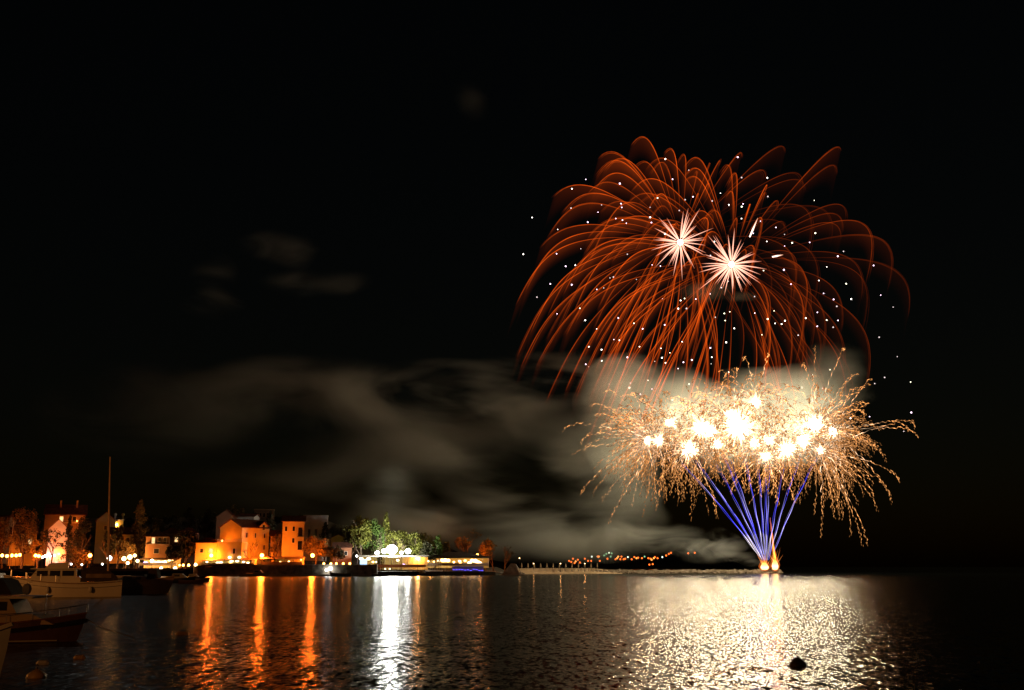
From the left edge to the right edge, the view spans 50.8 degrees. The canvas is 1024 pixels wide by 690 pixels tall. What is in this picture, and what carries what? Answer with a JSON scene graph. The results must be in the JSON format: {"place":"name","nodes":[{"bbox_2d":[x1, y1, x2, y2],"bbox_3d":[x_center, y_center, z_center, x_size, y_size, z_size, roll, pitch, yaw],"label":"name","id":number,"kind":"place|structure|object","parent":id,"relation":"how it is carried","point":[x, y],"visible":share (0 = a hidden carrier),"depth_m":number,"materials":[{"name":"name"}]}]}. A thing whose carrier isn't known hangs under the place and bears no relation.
{"place":"outdoors","nodes":[
{"label":"outdoors","id":0,"kind":"place"},
{"bbox_2d":[0,515,628,575],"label":"ground","id":1,"kind":"structure","parent":0,"point":[278,526],"depth_m":406.74,"materials":[{"name":"stone"}]},
{"bbox_2d":[0,516,12,568],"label":"broadleaf tree","id":2,"kind":"object","parent":1,"relation":"on","point":[4,523],"visible":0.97,"depth_m":379.89,"materials":[{"name":"brown plant"}]},
{"bbox_2d":[0,515,15,563],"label":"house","id":3,"kind":"structure","parent":1,"relation":"on","point":[6,552],"depth_m":397.62,"materials":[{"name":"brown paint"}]},
{"bbox_2d":[8,527,38,565],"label":"house","id":4,"kind":"structure","parent":1,"relation":"on","point":[28,561],"depth_m":383.42,"materials":[{"name":"paint"}]},
{"bbox_2d":[7,507,40,568],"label":"broadleaf tree","id":5,"kind":"object","parent":1,"relation":"on","point":[29,527],"visible":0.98,"depth_m":378.26,"materials":[{"name":"brown plant"}]},
{"bbox_2d":[30,539,44,567],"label":"broadleaf tree","id":6,"kind":"object","parent":1,"relation":"on","point":[41,549],"visible":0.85,"depth_m":366.92,"materials":[{"name":"brown plant"}]},
{"bbox_2d":[40,529,64,562],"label":"bare tree","id":7,"kind":"object","parent":1,"relation":"on","point":[47,538],"visible":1,"depth_m":365.01,"materials":[{"name":"brown plant"}]},
{"bbox_2d":[46,519,66,565],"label":"house","id":8,"kind":"structure","parent":1,"relation":"on","point":[59,525],"depth_m":372.75,"materials":[{"name":"white paint"}]},
{"bbox_2d":[42,500,87,555],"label":"house","id":9,"kind":"structure","parent":1,"relation":"on","point":[53,513],"depth_m":393.65,"materials":[{"name":"brown paint"}]},
{"bbox_2d":[60,515,74,561],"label":"pine tree","id":10,"kind":"object","parent":1,"relation":"on","point":[68,543],"visible":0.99,"depth_m":368.68,"materials":[{"name":"green plant"}]},
{"bbox_2d":[68,546,92,567],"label":"shrub","id":11,"kind":"object","parent":1,"relation":"on","point":[78,560],"visible":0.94,"depth_m":370.31,"materials":[{"name":"brown plant"}]},
{"bbox_2d":[70,516,92,568],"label":"broadleaf tree","id":12,"kind":"object","parent":1,"relation":"on","point":[78,542],"visible":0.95,"depth_m":376.26,"materials":[{"name":"green plant"}]},
{"bbox_2d":[0,569,186,570],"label":"parapet","id":13,"kind":"structure","parent":1,"relation":"on","point":[106,569],"depth_m":355.38,"materials":[{"name":"paint"}]},
{"bbox_2d":[93,512,115,563],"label":"house","id":14,"kind":"structure","parent":1,"relation":"on","point":[101,529],"depth_m":396.46,"materials":[{"name":"paint"}]},
{"bbox_2d":[100,529,115,558],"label":"broadleaf tree","id":15,"kind":"object","parent":1,"relation":"on","point":[112,546],"visible":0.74,"depth_m":372.16,"materials":[{"name":"green plant"}]},
{"bbox_2d":[110,524,126,568],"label":"broadleaf tree","id":16,"kind":"object","parent":1,"relation":"on","point":[119,538],"visible":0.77,"depth_m":377.42,"materials":[{"name":"green plant"}]},
{"bbox_2d":[114,513,124,526],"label":"house","id":17,"kind":"structure","parent":1,"relation":"on","point":[119,522],"depth_m":402.78,"materials":[{"name":"paint"}]},
{"bbox_2d":[109,527,135,563],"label":"house","id":18,"kind":"structure","parent":1,"relation":"on","point":[127,533],"depth_m":385.33,"materials":[{"name":"paint"}]},
{"bbox_2d":[116,541,136,568],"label":"broadleaf tree","id":19,"kind":"object","parent":1,"relation":"on","point":[131,548],"visible":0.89,"depth_m":369.98,"materials":[{"name":"green plant"}]},
{"bbox_2d":[124,517,147,526],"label":"broadleaf tree","id":20,"kind":"object","parent":1,"relation":"on","point":[130,521],"visible":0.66,"depth_m":461.75,"materials":[{"name":"green plant"}]},
{"bbox_2d":[127,499,148,568],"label":"pine tree","id":21,"kind":"object","parent":1,"relation":"on","point":[140,511],"visible":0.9,"depth_m":382.30,"materials":[{"name":"green plant"}]},
{"bbox_2d":[145,517,160,568],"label":"broadleaf tree","id":22,"kind":"object","parent":1,"relation":"on","point":[156,526],"visible":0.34,"depth_m":390.06,"materials":[{"name":"green plant"}]},
{"bbox_2d":[143,531,171,557],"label":"house","id":23,"kind":"structure","parent":1,"relation":"on","point":[157,543],"depth_m":370.48,"materials":[{"name":"paint"}]},
{"bbox_2d":[138,558,181,567],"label":"cafe pavilion","id":24,"kind":"structure","parent":1,"relation":"on","point":[159,563],"depth_m":362.28,"materials":[{"name":"fabric"}]},
{"bbox_2d":[165,543,177,568],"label":"broadleaf tree","id":25,"kind":"object","parent":1,"relation":"on","point":[168,551],"visible":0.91,"depth_m":363.85,"materials":[{"name":"green plant"}]},
{"bbox_2d":[163,528,181,557],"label":"tree","id":26,"kind":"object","parent":1,"relation":"on","point":[172,532],"depth_m":387.44,"materials":[{"name":"brown plant"}]},
{"bbox_2d":[171,530,197,568],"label":"broadleaf tree","id":27,"kind":"object","parent":1,"relation":"on","point":[187,545],"visible":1,"depth_m":364.14,"materials":[{"name":"green plant"}]},
{"bbox_2d":[177,528,200,568],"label":"house","id":28,"kind":"structure","parent":1,"relation":"on","point":[190,560],"depth_m":390.00,"materials":[{"name":"paint"}]},
{"bbox_2d":[193,537,218,565],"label":"annex","id":29,"kind":"object","parent":1,"relation":"on","point":[206,547],"visible":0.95,"depth_m":364.97,"materials":[{"name":"paint"}]},
{"bbox_2d":[215,509,237,541],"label":"house","id":30,"kind":"structure","parent":1,"relation":"on","point":[223,517],"depth_m":396.34,"materials":[{"name":"paint"}]},
{"bbox_2d":[202,556,257,563],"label":"cafe pavilion","id":31,"kind":"structure","parent":1,"relation":"on","point":[243,560],"depth_m":360.58,"materials":[{"name":"fabric"}]},
{"bbox_2d":[216,539,247,562],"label":"terrace block","id":32,"kind":"structure","parent":1,"relation":"on","point":[231,549],"depth_m":362.21,"materials":[{"name":"paint"}]},
{"bbox_2d":[218,516,270,563],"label":"house","id":33,"kind":"structure","parent":1,"relation":"on","point":[249,531],"depth_m":373.14,"materials":[{"name":"paint"}]},
{"bbox_2d":[236,514,260,519],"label":"house wing","id":34,"kind":"structure","parent":1,"relation":"on","point":[250,516],"depth_m":400.52,"materials":[{"name":"grey"}]},
{"bbox_2d":[243,541,258,562],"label":"bare tree","id":35,"kind":"object","parent":1,"relation":"on","point":[254,548],"visible":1,"depth_m":362.70,"materials":[{"name":"orange plant"}]},
{"bbox_2d":[254,509,274,527],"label":"house","id":36,"kind":"structure","parent":1,"relation":"on","point":[263,513],"depth_m":463.89,"materials":[{"name":"grey paint"}]},
{"bbox_2d":[266,510,275,556],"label":"pine tree","id":37,"kind":"object","parent":1,"relation":"on","point":[270,520],"visible":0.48,"depth_m":386.57,"materials":[{"name":"green plant"}]},
{"bbox_2d":[269,530,281,556],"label":"house","id":38,"kind":"structure","parent":1,"relation":"on","point":[272,533],"depth_m":377.13,"materials":[{"name":"brown paint"}]},
{"bbox_2d":[270,531,281,556],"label":"broadleaf tree","id":39,"kind":"object","parent":1,"relation":"on","point":[276,539],"visible":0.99,"depth_m":372.85,"materials":[{"name":"brown plant"}]},
{"bbox_2d":[260,557,304,563],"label":"cafe pavilion","id":40,"kind":"structure","parent":1,"relation":"on","point":[289,560],"depth_m":362.04,"materials":[{"name":"fabric"}]},
{"bbox_2d":[281,516,305,556],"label":"house","id":41,"kind":"structure","parent":1,"relation":"on","point":[293,536],"depth_m":373.56,"materials":[{"name":"paint"}]},
{"bbox_2d":[302,535,328,563],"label":"broadleaf tree","id":42,"kind":"object","parent":1,"relation":"on","point":[316,545],"visible":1,"depth_m":367.19,"materials":[{"name":"orange plant"}]},
{"bbox_2d":[303,515,328,560],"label":"apartment block","id":43,"kind":"structure","parent":1,"relation":"on","point":[313,525],"depth_m":413.50,"materials":[{"name":"white paint"}]},
{"bbox_2d":[319,522,330,562],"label":"pine tree","id":44,"kind":"object","parent":1,"relation":"on","point":[327,532],"visible":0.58,"depth_m":399.00,"materials":[{"name":"green plant"}]},
{"bbox_2d":[327,545,344,562],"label":"broadleaf tree","id":45,"kind":"object","parent":1,"relation":"on","point":[338,552],"visible":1,"depth_m":368.30,"materials":[{"name":"brown plant"}]},
{"bbox_2d":[329,534,343,561],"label":"hut","id":46,"kind":"object","parent":1,"relation":"on","point":[337,538],"visible":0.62,"depth_m":396.99,"materials":[{"name":"paint"}]},
{"bbox_2d":[329,524,343,536],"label":"broadleaf tree","id":47,"kind":"object","parent":1,"relation":"on","point":[335,527],"visible":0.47,"depth_m":461.94,"materials":[{"name":"green plant"}]},
{"bbox_2d":[332,542,352,563],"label":"house","id":48,"kind":"structure","parent":1,"relation":"on","point":[346,547],"depth_m":384.75,"materials":[{"name":"paint"}]},
{"bbox_2d":[342,523,357,554],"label":"broadleaf tree","id":49,"kind":"object","parent":1,"relation":"on","point":[346,534],"visible":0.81,"depth_m":389.75,"materials":[{"name":"green plant"}]},
{"bbox_2d":[346,515,371,557],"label":"broadleaf tree","id":50,"kind":"object","parent":1,"relation":"on","point":[363,526],"visible":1,"depth_m":388.63,"materials":[{"name":"green plant"}]},
{"bbox_2d":[363,519,386,554],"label":"broadleaf tree","id":51,"kind":"object","parent":1,"relation":"on","point":[376,530],"visible":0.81,"depth_m":391.62,"materials":[{"name":"green plant"}]},
{"bbox_2d":[376,533,382,570],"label":"cypress tree","id":52,"kind":"object","parent":1,"relation":"on","point":[379,547],"visible":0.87,"depth_m":384.92,"materials":[{"name":"green plant"}]},
{"bbox_2d":[380,512,391,570],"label":"pine tree","id":53,"kind":"object","parent":1,"relation":"on","point":[387,527],"visible":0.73,"depth_m":394.99,"materials":[{"name":"green plant"}]},
{"bbox_2d":[386,545,396,570],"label":"floodlight","id":54,"kind":"object","parent":1,"relation":"on","point":[391,549],"visible":0.95,"depth_m":378.34,"materials":[{"name":"paint"}]},
{"bbox_2d":[357,555,428,569],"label":"terrace building","id":55,"kind":"structure","parent":1,"relation":"on","point":[409,562],"depth_m":384.64,"materials":[{"name":"paint"}]},
{"bbox_2d":[386,530,407,570],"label":"broadleaf tree","id":56,"kind":"object","parent":1,"relation":"on","point":[400,535],"visible":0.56,"depth_m":393.33,"materials":[{"name":"green plant"}]},
{"bbox_2d":[396,539,405,570],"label":"broadleaf tree","id":57,"kind":"object","parent":1,"relation":"on","point":[402,546],"visible":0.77,"depth_m":386.83,"materials":[{"name":"green plant"}]},
{"bbox_2d":[405,530,422,570],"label":"broadleaf tree","id":58,"kind":"object","parent":1,"relation":"on","point":[414,547],"visible":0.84,"depth_m":391.86,"materials":[{"name":"green plant"}]},
{"bbox_2d":[415,532,435,570],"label":"broadleaf tree","id":59,"kind":"object","parent":1,"relation":"on","point":[423,537],"visible":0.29,"depth_m":405.48,"materials":[{"name":"green plant"}]},
{"bbox_2d":[420,541,436,560],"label":"broadleaf tree","id":60,"kind":"object","parent":1,"relation":"on","point":[426,549],"visible":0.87,"depth_m":388.29,"materials":[{"name":"green plant"}]},
{"bbox_2d":[429,535,445,569],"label":"broadleaf tree","id":61,"kind":"object","parent":1,"relation":"on","point":[439,546],"visible":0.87,"depth_m":396.55,"materials":[{"name":"green plant"}]},
{"bbox_2d":[428,556,489,567],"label":"restaurant pavilion","id":62,"kind":"structure","parent":1,"relation":"on","point":[448,562],"depth_m":396.99,"materials":[{"name":"paint"}]},
{"bbox_2d":[433,552,487,556],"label":"hipped roof","id":63,"kind":"structure","parent":62,"relation":"on","point":[455,554],"depth_m":396.97,"materials":[{"name":"black"}]},
{"bbox_2d":[454,529,481,552],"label":"tree","id":64,"kind":"object","parent":1,"relation":"on","point":[463,545],"visible":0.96,"depth_m":426.63,"materials":[{"name":"brown plant"}]},
{"bbox_2d":[452,566,483,570],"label":"blue lit bar","id":65,"kind":"object","parent":1,"relation":"on","point":[467,568],"visible":0.98,"depth_m":387.75,"materials":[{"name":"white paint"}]},
{"bbox_2d":[478,539,493,570],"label":"broadleaf tree","id":66,"kind":"object","parent":1,"relation":"on","point":[485,549],"visible":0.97,"depth_m":423.77,"materials":[{"name":"brown plant"}]},
{"bbox_2d":[503,545,515,570],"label":"bare tree","id":67,"kind":"object","parent":1,"relation":"on","point":[506,556],"visible":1,"depth_m":416.39,"materials":[{"name":"brown plant"}]},
{"bbox_2d":[0,567,1023,689],"bbox_3d":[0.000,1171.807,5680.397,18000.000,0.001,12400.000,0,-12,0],"label":"sea","id":68,"kind":"structure","parent":0,"point":[898,628],"depth_m":49.48,"materials":[{"name":"black liquid"}]},
{"bbox_2d":[0,622,13,673],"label":"rowing boat","id":69,"kind":"object","parent":68,"relation":"on","point":[5,629],"visible":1,"depth_m":28.76,"materials":[{"name":"grey paint"}]},
{"bbox_2d":[26,664,46,678],"bbox_3d":[-13.134,9.046,29.788,0.540,0.445,0.540,0,-12,0],"label":"buoy","id":70,"kind":"object","parent":68,"relation":"on","point":[36,673],"visible":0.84,"depth_m":29.63,"materials":[{"name":"orange plastic"}]},
{"bbox_2d":[3,552,121,597],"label":"motor yacht","id":71,"kind":"object","parent":68,"relation":"on","point":[58,579],"visible":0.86,"depth_m":108.44,"materials":[{"name":"white wood"}]},
{"bbox_2d":[86,574,110,577],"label":"canopy window","id":72,"kind":"structure","parent":71,"relation":"in","point":[87,575],"depth_m":109.44,"materials":[{"name":"glass"}]},
{"bbox_2d":[0,578,133,642],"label":"cabin cruiser","id":73,"kind":"object","parent":68,"relation":"on","point":[30,624],"visible":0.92,"depth_m":43.69,"materials":[{"name":"brown paint"}]},
{"bbox_2d":[85,457,174,593],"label":"sailing boat","id":74,"kind":"object","parent":68,"relation":"on","point":[152,582],"visible":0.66,"depth_m":120.61,"materials":[{"name":"brown wood"}]},
{"bbox_2d":[172,573,195,582],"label":"boat","id":75,"kind":"object","parent":68,"relation":"on","point":[179,576],"visible":0.45,"depth_m":204.86,"materials":[{"name":"paint"}]},
{"bbox_2d":[178,579,204,583],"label":"boat","id":76,"kind":"object","parent":68,"relation":"on","point":[200,581],"visible":0.89,"depth_m":194.93,"materials":[{"name":"brown paint"}]},
{"bbox_2d":[193,566,214,575],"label":"quay bastion","id":77,"kind":"object","parent":68,"relation":"in","point":[203,570],"visible":0.83,"depth_m":350.93,"materials":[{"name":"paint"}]},
{"bbox_2d":[246,570,269,575],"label":"boat","id":78,"kind":"object","parent":68,"relation":"on","point":[257,573],"visible":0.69,"depth_m":343.60,"materials":[{"name":"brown wood"}]},
{"bbox_2d":[200,564,377,575],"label":"sea wall","id":79,"kind":"structure","parent":68,"relation":"in","point":[301,569],"depth_m":353.61,"materials":[{"name":"stone"}]},
{"bbox_2d":[502,564,524,574],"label":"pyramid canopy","id":80,"kind":"object","parent":68,"relation":"on","point":[511,569],"visible":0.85,"depth_m":386.54,"materials":[{"name":"grey fabric"}]},
{"bbox_2d":[595,569,782,573],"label":"boulders","id":81,"kind":"object","parent":68,"relation":"in","point":[623,571],"visible":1,"depth_m":492.01,"materials":[{"name":"stone"}]},
{"bbox_2d":[609,570,779,572],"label":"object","id":82,"kind":"object","parent":68,"relation":"in","point":[696,570],"visible":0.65,"depth_m":494.24,"materials":[{"name":"stone"}]},
{"bbox_2d":[789,653,806,666],"bbox_3d":[8.826,9.758,33.317,0.540,0.473,0.540,0,-12,0],"label":"buoy","id":83,"kind":"object","parent":68,"relation":"on","point":[796,661],"visible":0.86,"depth_m":33.15,"materials":[{"name":"plastic"}]},
{"bbox_2d":[0,0,1023,566],"label":"sky","id":84,"kind":"structure","parent":0,"point":[255,254],"materials":[{"name":"black"}]},
{"bbox_2d":[517,568,625,573],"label":"pier","id":85,"kind":"structure","parent":0,"point":[537,571],"depth_m":482.35,"materials":[{"name":"concrete"}]},
{"bbox_2d":[523,156,737,387],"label":"firework burst","id":86,"kind":"object","parent":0,"point":[679,242],"visible":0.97,"depth_m":524.31,"materials":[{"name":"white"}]},
{"bbox_2d":[592,397,699,503],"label":"firework burst","id":87,"kind":"object","parent":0,"point":[639,441],"visible":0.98,"depth_m":494.35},
{"bbox_2d":[594,395,697,516],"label":"firework burst","id":88,"kind":"object","parent":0,"point":[657,441],"visible":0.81,"depth_m":502.56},
{"bbox_2d":[542,549,752,568],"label":"hill","id":89,"kind":"structure","parent":0,"point":[704,559],"depth_m":1588.27,"materials":[{"name":"black"}]},
{"bbox_2d":[611,385,706,491],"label":"firework burst","id":90,"kind":"object","parent":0,"point":[656,428],"visible":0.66,"depth_m":516.87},
{"bbox_2d":[629,400,740,518],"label":"firework burst","id":91,"kind":"object","parent":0,"point":[689,446],"visible":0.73,"depth_m":505.66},
{"bbox_2d":[649,383,761,474],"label":"firework burst","id":92,"kind":"object","parent":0,"point":[699,426],"visible":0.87,"depth_m":495.23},
{"bbox_2d":[720,452,763,557],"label":"comet tail","id":93,"kind":"object","parent":92,"relation":"attached to","point":[744,509],"visible":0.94,"depth_m":495.53},
{"bbox_2d":[646,405,769,494],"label":"firework burst","id":94,"kind":"object","parent":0,"point":[711,449],"visible":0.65,"depth_m":505.94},
{"bbox_2d":[658,389,763,476],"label":"firework burst","id":95,"kind":"object","parent":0,"point":[709,433],"visible":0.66,"depth_m":504.41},
{"bbox_2d":[681,462,760,558],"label":"comet tail","id":96,"kind":"object","parent":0,"point":[721,508],"visible":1,"depth_m":495.68},
{"bbox_2d":[676,367,779,453],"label":"firework burst","id":97,"kind":"object","parent":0,"point":[736,406],"visible":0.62,"depth_m":507.63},
{"bbox_2d":[695,461,761,559],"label":"comet tail","id":98,"kind":"object","parent":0,"point":[733,515],"visible":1,"depth_m":495.10},
{"bbox_2d":[675,377,789,475],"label":"firework burst","id":99,"kind":"object","parent":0,"point":[737,428],"visible":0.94,"depth_m":493.17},
{"bbox_2d":[688,403,815,491],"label":"firework burst","id":100,"kind":"object","parent":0,"point":[744,455],"visible":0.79,"depth_m":495.67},
{"bbox_2d":[717,467,763,559],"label":"comet tail","id":101,"kind":"object","parent":100,"relation":"attached to","point":[743,516],"visible":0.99,"depth_m":495.27},
{"bbox_2d":[700,371,805,456],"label":"firework burst","id":102,"kind":"object","parent":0,"point":[754,401],"visible":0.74,"depth_m":512.94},
{"bbox_2d":[712,395,813,493],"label":"firework burst","id":103,"kind":"object","parent":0,"point":[807,437],"visible":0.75,"depth_m":496.30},
{"bbox_2d":[704,411,822,497],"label":"firework burst","id":104,"kind":"object","parent":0,"point":[766,465],"visible":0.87,"depth_m":490.09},
{"bbox_2d":[640,177,911,431],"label":"firework burst","id":105,"kind":"object","parent":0,"point":[731,265],"visible":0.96,"depth_m":522.40,"materials":[{"name":"white"}]},
{"bbox_2d":[734,407,838,496],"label":"firework burst","id":106,"kind":"object","parent":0,"point":[793,441],"visible":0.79,"depth_m":498.50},
{"bbox_2d":[753,392,855,504],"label":"firework burst","id":107,"kind":"object","parent":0,"point":[805,441],"visible":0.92,"depth_m":489.99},
{"bbox_2d":[756,409,875,519],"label":"firework burst","id":108,"kind":"object","parent":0,"point":[836,463],"visible":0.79,"depth_m":500.75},
{"bbox_2d":[769,456,799,556],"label":"comet tail","id":109,"kind":"object","parent":108,"relation":"attached to","point":[780,513],"visible":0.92,"depth_m":498.60},
{"bbox_2d":[765,374,866,491],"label":"firework burst","id":110,"kind":"object","parent":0,"point":[836,412],"visible":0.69,"depth_m":512.62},
{"bbox_2d":[784,385,886,505],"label":"firework burst","id":111,"kind":"object","parent":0,"point":[842,435],"visible":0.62,"depth_m":514.55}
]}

